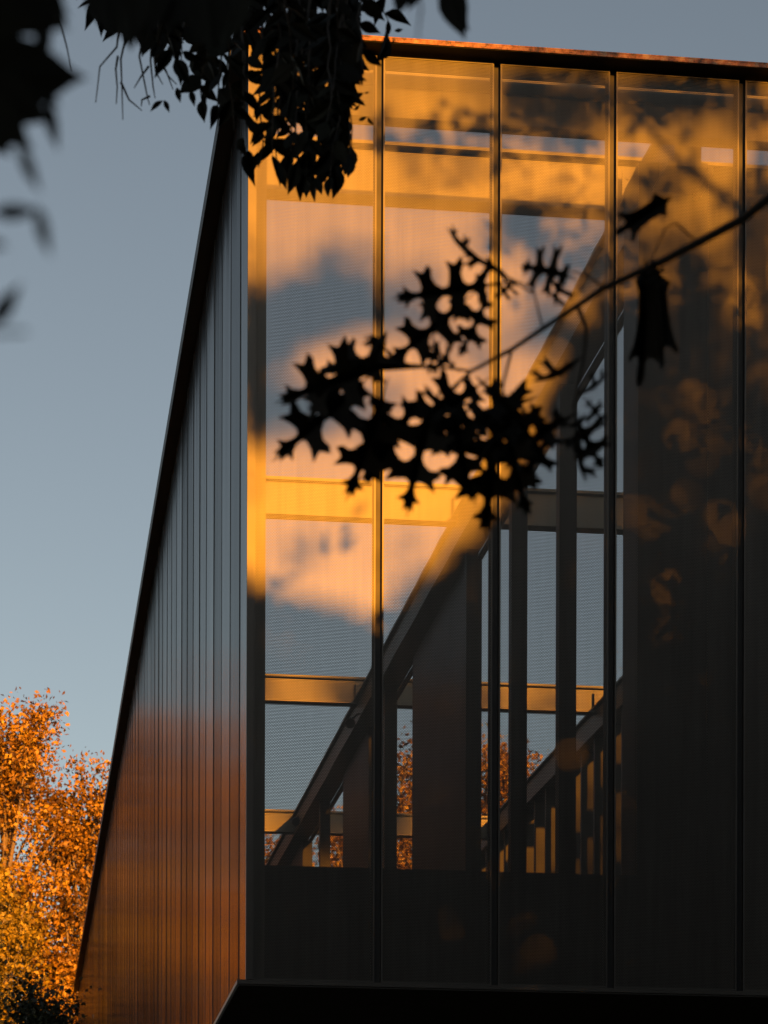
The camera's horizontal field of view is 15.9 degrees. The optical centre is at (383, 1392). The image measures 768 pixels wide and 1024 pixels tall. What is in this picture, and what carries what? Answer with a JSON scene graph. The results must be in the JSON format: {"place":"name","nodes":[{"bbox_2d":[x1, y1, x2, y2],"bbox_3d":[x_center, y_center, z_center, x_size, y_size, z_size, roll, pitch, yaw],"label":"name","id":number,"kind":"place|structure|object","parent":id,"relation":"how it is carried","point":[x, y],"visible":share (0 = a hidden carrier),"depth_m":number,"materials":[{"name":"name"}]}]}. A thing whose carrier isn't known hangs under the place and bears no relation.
{"place":"outdoors","nodes":[
{"label":"outdoors","id":0,"kind":"place"},
{"bbox_2d":[0,0,767,986],"label":"sky","id":1,"kind":"structure","parent":0,"point":[86,393],"materials":[{"name":"blue"}]},
{"label":"ground","id":2,"kind":"structure","parent":0,"visible":0},
{"bbox_2d":[0,921,20,1022],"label":"tree","id":3,"kind":"object","parent":2,"relation":"on","point":[5,974],"visible":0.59,"depth_m":86.17,"materials":[{"name":"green plant"}]},
{"bbox_2d":[0,851,71,1023],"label":"autumn tree","id":4,"kind":"object","parent":2,"relation":"on","point":[17,936],"visible":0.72,"depth_m":89.34,"materials":[{"name":"orange plant"}]},
{"bbox_2d":[0,686,92,1022],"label":"autumn tree","id":5,"kind":"object","parent":2,"relation":"on","point":[20,763],"visible":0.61,"depth_m":92.50,"materials":[{"name":"orange plant"}]},
{"bbox_2d":[0,950,100,1023],"bbox_3d":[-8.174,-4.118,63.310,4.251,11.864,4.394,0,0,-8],"label":"shrub","id":6,"kind":"object","parent":2,"relation":"on","point":[29,1010],"visible":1,"depth_m":62.99,"materials":[{"name":"green plant"}]},
{"bbox_2d":[9,745,110,1023],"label":"autumn tree","id":7,"kind":"object","parent":2,"relation":"on","point":[94,810],"visible":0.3,"depth_m":93.71,"materials":[{"name":"orange plant"}]},
{"bbox_2d":[0,0,252,334],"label":"blurred foliage","id":8,"kind":"object","parent":2,"relation":"on","point":[36,74],"visible":1,"depth_m":2.10,"materials":[{"name":"black plant"}]},
{"bbox_2d":[393,0,468,40],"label":"hanging sprig","id":9,"kind":"object","parent":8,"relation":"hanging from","point":[454,13],"visible":1,"depth_m":4.00,"materials":[{"name":"black plant"}]},
{"bbox_2d":[61,0,410,201],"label":"leafy tree","id":10,"kind":"object","parent":2,"relation":"on","point":[305,38],"visible":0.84,"depth_m":8.92,"materials":[{"name":"black plant"}]},
{"bbox_2d":[265,834,280,862],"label":"autumn tree","id":11,"kind":"object","parent":2,"relation":"on","point":[269,845],"depth_m":99.81,"materials":[{"name":"orange plant"}]},
{"bbox_2d":[312,806,342,866],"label":"autumn tree","id":12,"kind":"object","parent":2,"relation":"on","point":[332,849],"visible":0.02,"depth_m":100.95,"materials":[{"name":"orange plant"}]},
{"bbox_2d":[397,721,411,867],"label":"autumn tree","id":13,"kind":"object","parent":2,"relation":"on","point":[404,802],"visible":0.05,"depth_m":102.50,"materials":[{"name":"orange plant"}]},
{"bbox_2d":[74,31,767,1023],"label":"building","id":14,"kind":"structure","parent":2,"relation":"on","point":[606,863],"depth_m":23.52,"materials":[{"name":"metal"}]},
{"bbox_2d":[481,722,548,815],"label":"autumn tree","id":15,"kind":"object","parent":2,"relation":"on","point":[501,771],"visible":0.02,"depth_m":104.13,"materials":[{"name":"orange plant"}]},
{"bbox_2d":[272,192,767,539],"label":"oak tree","id":16,"kind":"object","parent":2,"relation":"on","point":[382,431],"visible":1,"depth_m":5.00,"materials":[{"name":"black plant"}]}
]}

